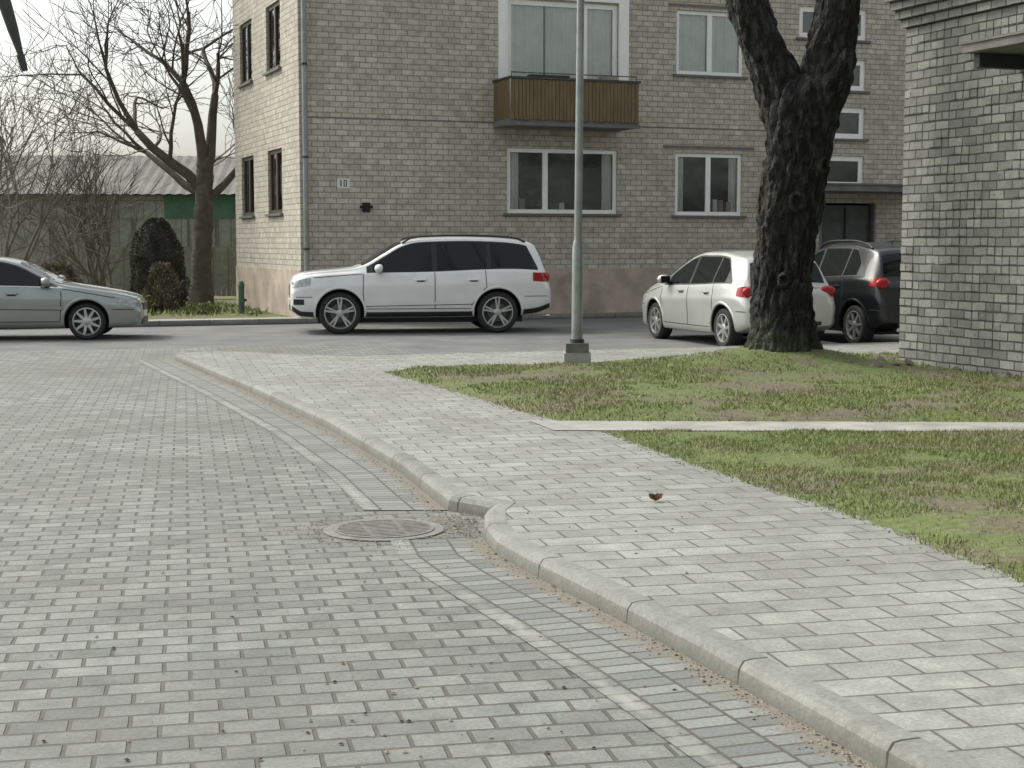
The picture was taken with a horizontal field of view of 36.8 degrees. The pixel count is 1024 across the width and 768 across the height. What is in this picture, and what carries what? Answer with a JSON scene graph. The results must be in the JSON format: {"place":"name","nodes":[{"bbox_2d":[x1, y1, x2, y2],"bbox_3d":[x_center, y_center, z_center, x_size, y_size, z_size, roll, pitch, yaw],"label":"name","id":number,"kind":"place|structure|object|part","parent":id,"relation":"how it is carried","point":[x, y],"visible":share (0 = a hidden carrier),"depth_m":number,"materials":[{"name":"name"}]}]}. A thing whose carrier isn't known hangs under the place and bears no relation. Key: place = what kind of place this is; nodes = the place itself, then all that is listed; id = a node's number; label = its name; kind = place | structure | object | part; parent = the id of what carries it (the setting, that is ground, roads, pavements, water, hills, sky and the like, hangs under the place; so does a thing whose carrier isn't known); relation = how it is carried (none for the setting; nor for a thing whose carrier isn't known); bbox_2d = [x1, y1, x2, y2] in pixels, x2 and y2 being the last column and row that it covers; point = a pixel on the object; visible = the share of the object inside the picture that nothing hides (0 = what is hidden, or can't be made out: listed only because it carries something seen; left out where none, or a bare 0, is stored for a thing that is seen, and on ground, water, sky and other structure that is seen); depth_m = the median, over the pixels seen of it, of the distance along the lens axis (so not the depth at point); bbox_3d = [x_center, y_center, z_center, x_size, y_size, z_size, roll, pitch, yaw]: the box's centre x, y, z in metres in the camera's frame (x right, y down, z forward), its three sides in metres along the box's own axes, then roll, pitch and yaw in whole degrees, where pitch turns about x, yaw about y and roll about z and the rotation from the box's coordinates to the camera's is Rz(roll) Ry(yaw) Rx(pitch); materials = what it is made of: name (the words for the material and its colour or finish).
{"place":"outdoors","nodes":[
{"label":"outdoors","id":0,"kind":"place"},
{"bbox_2d":[0,0,234,155],"label":"sky","id":1,"kind":"structure","parent":0,"point":[183,131],"materials":[{"name":"white"}]},
{"bbox_2d":[0,155,236,288],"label":"warehouse","id":2,"kind":"structure","parent":0,"point":[175,209],"depth_m":56.42,"materials":[{"name":"green paint"}]},
{"bbox_2d":[120,286,289,319],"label":"grass verge","id":3,"kind":"object","parent":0,"point":[228,314],"depth_m":33.44,"materials":[{"name":"green plant"}]},
{"bbox_2d":[0,1,120,269],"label":"bare shrub tree","id":4,"kind":"object","parent":3,"relation":"on","point":[23,150],"visible":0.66,"depth_m":40.94,"materials":[{"name":"brown plant"}]},
{"bbox_2d":[41,262,89,284],"bbox_3d":[-10.613,-2.259,35.924,1.563,1.237,1.435,-3,6,-30],"label":"shrub","id":5,"kind":"object","parent":3,"relation":"on","point":[62,268],"visible":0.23,"depth_m":35.66,"materials":[{"name":"green plant"}]},
{"bbox_2d":[0,16,172,278],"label":"bare shrub tree","id":6,"kind":"object","parent":3,"relation":"on","point":[33,241],"visible":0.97,"depth_m":37.76,"materials":[{"name":"brown plant"}]},
{"bbox_2d":[0,127,192,287],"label":"bare shrub tree","id":7,"kind":"object","parent":3,"relation":"on","point":[92,275],"visible":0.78,"depth_m":41.94,"materials":[{"name":"brown plant"}]},
{"bbox_2d":[51,245,236,295],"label":"wooden fence","id":8,"kind":"object","parent":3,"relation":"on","point":[226,258],"visible":0.2,"depth_m":46.37,"materials":[{"name":"wood"}]},
{"bbox_2d":[139,293,162,312],"bbox_3d":[-8.399,-1.792,34.598,1.014,0.549,0.950,4,7,37],"label":"shrub","id":9,"kind":"object","parent":3,"relation":"on","point":[150,304],"visible":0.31,"depth_m":34.51,"materials":[{"name":"green plant"}]},
{"bbox_2d":[128,217,191,308],"bbox_3d":[-8.503,-2.872,36.883,1.488,2.283,1.461,-5,7,-42],"label":"evergreen bush","id":10,"kind":"object","parent":3,"relation":"on","point":[157,241],"visible":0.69,"depth_m":36.52,"materials":[{"name":"green plant"}]},
{"bbox_2d":[140,262,183,312],"bbox_3d":[-7.971,-2.172,34.866,0.944,1.257,0.938,5,7,42],"label":"shrub","id":11,"kind":"object","parent":3,"relation":"on","point":[153,282],"visible":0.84,"depth_m":34.73,"materials":[{"name":"green plant"}]},
{"bbox_2d":[179,301,221,313],"bbox_3d":[-6.935,-1.660,34.149,0.954,0.368,0.789,0,5,0],"label":"shrub","id":12,"kind":"object","parent":3,"relation":"on","point":[211,307],"visible":0.91,"depth_m":34.06,"materials":[{"name":"green plant"}]},
{"bbox_2d":[237,281,246,313],"bbox_3d":[-6.032,-1.937,34.367,0.215,0.720,0.180,0,5,0],"label":"water hydrant","id":13,"kind":"object","parent":3,"relation":"on","point":[241,299],"visible":0.94,"depth_m":34.31,"materials":[{"name":"metal"}]},
{"bbox_2d":[189,289,236,304],"bbox_3d":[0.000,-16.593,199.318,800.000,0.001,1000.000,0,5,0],"label":"ground","id":14,"kind":"structure","parent":0,"point":[227,299],"depth_m":45.92,"materials":[{"name":"green plant"}]},
{"bbox_2d":[0,220,49,265],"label":"concrete fence","id":15,"kind":"object","parent":14,"relation":"on","point":[35,254],"visible":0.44,"depth_m":46.80,"materials":[{"name":"grey concrete"}]},
{"bbox_2d":[0,0,251,303],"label":"bare tree","id":16,"kind":"object","parent":14,"relation":"on","point":[198,185],"visible":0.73,"depth_m":39.51,"materials":[{"name":"brown plant"}]},
{"bbox_2d":[0,312,642,329],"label":"kerb","id":17,"kind":"structure","parent":14,"relation":"on","point":[219,321],"depth_m":31.53,"materials":[{"name":"concrete"}]},
{"bbox_2d":[287,0,905,317],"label":"walls","id":18,"kind":"structure","parent":14,"relation":"on","point":[416,59],"depth_m":33.47,"materials":[{"name":"brick"}]},
{"bbox_2d":[232,0,300,317],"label":"side walls","id":19,"kind":"structure","parent":18,"relation":"attached to","point":[264,126],"depth_m":35.05,"materials":[{"name":"brick"}]},
{"bbox_2d":[237,0,282,218],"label":"side window frames","id":20,"kind":"structure","parent":19,"relation":"attached to","point":[275,66],"depth_m":35.09,"materials":[{"name":"metal"}]},
{"bbox_2d":[301,0,308,270],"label":"downpipe","id":21,"kind":"object","parent":18,"relation":"attached to","point":[304,134],"visible":0.73,"depth_m":31.77,"materials":[{"name":"metal"}]},
{"bbox_2d":[492,71,640,130],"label":"balcony","id":22,"kind":"structure","parent":18,"relation":"attached to","point":[540,101],"depth_m":32.88,"materials":[{"name":"wood"}]},
{"bbox_2d":[307,0,902,248],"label":"window frames","id":23,"kind":"structure","parent":18,"relation":"attached to","point":[537,36],"depth_m":35.01,"materials":[{"name":"white plastic"}]},
{"bbox_2d":[0,343,704,767],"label":"paved road","id":24,"kind":"structure","parent":0,"point":[194,625],"depth_m":6.78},
{"bbox_2d":[0,0,27,71],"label":"curved lamp arm","id":25,"kind":"object","parent":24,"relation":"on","point":[7,13],"visible":1,"depth_m":7.85},
{"bbox_2d":[323,518,443,540],"bbox_3d":[-0.740,0.837,8.894,0.699,0.006,0.699,0,5,0],"label":"drain cover","id":26,"kind":"object","parent":24,"relation":"on","point":[382,529],"visible":1,"depth_m":8.86,"materials":[{"name":"metal"}]},
{"bbox_2d":[138,360,878,767],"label":"gutter course","id":27,"kind":"object","parent":24,"relation":"on","point":[718,726],"visible":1,"depth_m":6.52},
{"bbox_2d":[37,367,1023,767],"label":"gravel","id":28,"kind":"structure","parent":24,"relation":"on","point":[577,603],"depth_m":7.35,"materials":[{"name":"stone"}]},
{"bbox_2d":[175,342,979,767],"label":"kerb","id":29,"kind":"structure","parent":24,"relation":"on","point":[861,732],"depth_m":6.47,"materials":[{"name":"concrete"}]},
{"bbox_2d":[0,317,898,352],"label":"street asphalt","id":30,"kind":"structure","parent":0,"point":[522,335],"depth_m":27.16,"materials":[{"name":"grey asphalt"}]},
{"bbox_2d":[0,257,147,339],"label":"silver sedan car","id":31,"kind":"object","parent":30,"relation":"on","point":[34,296],"visible":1,"depth_m":26.35,"materials":[{"name":"grey paint"}]},
{"bbox_3d":[-9.102,-1.943,26.923,2.515,0.415,1.660,-1,5,-8],"label":"window glass","id":32,"kind":"part","parent":31,"relation":"part of","materials":[{"name":"black glass"}]},
{"bbox_2d":[289,233,550,333],"bbox_3d":[-1.774,-1.936,29.146,4.872,1.857,2.284,-1,5,-9],"label":"white suv","id":33,"kind":"object","parent":30,"relation":"on","point":[495,283],"visible":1,"depth_m":28.33,"materials":[{"name":"paint"}]},
{"bbox_3d":[-1.186,-2.433,29.194,3.428,0.548,1.826,-1,5,-9],"label":"window glass","id":34,"kind":"part","parent":33,"relation":"part of","materials":[{"name":"black glass"}]},
{"bbox_2d":[642,250,835,345],"bbox_3d":[3.682,-1.516,25.843,2.092,1.623,4.270,-2,6,-19],"label":"silver hatchback car","id":35,"kind":"object","parent":30,"relation":"on","point":[708,292],"visible":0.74,"depth_m":24.69,"materials":[{"name":"paint"}]},
{"bbox_3d":[3.833,-1.888,25.368,1.654,0.498,2.928,-2,6,-19],"label":"window glass","id":36,"kind":"part","parent":35,"relation":"part of","materials":[{"name":"black glass"}]},
{"bbox_2d":[814,237,901,342],"bbox_3d":[5.882,-1.636,26.404,2.102,1.760,4.270,-2,6,-19],"label":"black hatchback car","id":37,"kind":"object","parent":30,"relation":"on","point":[862,278],"visible":0.45,"depth_m":24.76,"materials":[{"name":"paint"}]},
{"bbox_3d":[6.033,-2.053,25.925,1.655,0.536,2.928,-2,6,-19],"label":"window glass","id":38,"kind":"part","parent":37,"relation":"part of","materials":[{"name":"black glass"}]},
{"bbox_2d":[148,297,1023,583],"bbox_3d":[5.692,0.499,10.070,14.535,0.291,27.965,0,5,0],"label":"lawn","id":39,"kind":"structure","parent":0,"point":[994,535],"depth_m":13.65,"materials":[{"name":"plant"}]},
{"bbox_2d":[532,421,1023,430],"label":"footpath","id":40,"kind":"structure","parent":39,"relation":"on","point":[711,425],"depth_m":13.14,"materials":[{"name":"concrete"}]},
{"bbox_2d":[725,0,860,352],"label":"tree","id":41,"kind":"object","parent":39,"relation":"on","point":[801,106],"visible":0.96,"depth_m":18.73,"materials":[{"name":"black plant"}]},
{"bbox_2d":[847,355,1019,377],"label":"rubble stones","id":42,"kind":"object","parent":39,"relation":"on","point":[910,362],"visible":0.48,"depth_m":18.42,"materials":[{"name":"grey stone"}]},
{"bbox_2d":[884,0,1023,375],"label":"grey brick building","id":43,"kind":"structure","parent":39,"relation":"on","point":[962,279],"depth_m":18.22,"materials":[{"name":"brick"}]},
{"bbox_2d":[184,343,1023,767],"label":"sidewalk","id":44,"kind":"structure","parent":0,"point":[890,625],"depth_m":7.86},
{"bbox_2d":[563,0,590,362],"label":"street lamp","id":45,"kind":"object","parent":44,"relation":"on","point":[576,349],"visible":0.98,"depth_m":19.46,"materials":[{"name":"metal"}]},
{"bbox_2d":[649,493,662,500],"bbox_3d":[0.870,0.686,9.300,0.089,0.045,0.078,0,5,0],"label":"dead leaf","id":46,"kind":"object","parent":44,"relation":"on","point":[656,497],"visible":1,"depth_m":9.29,"materials":[{"name":"brown plant"}]}
]}

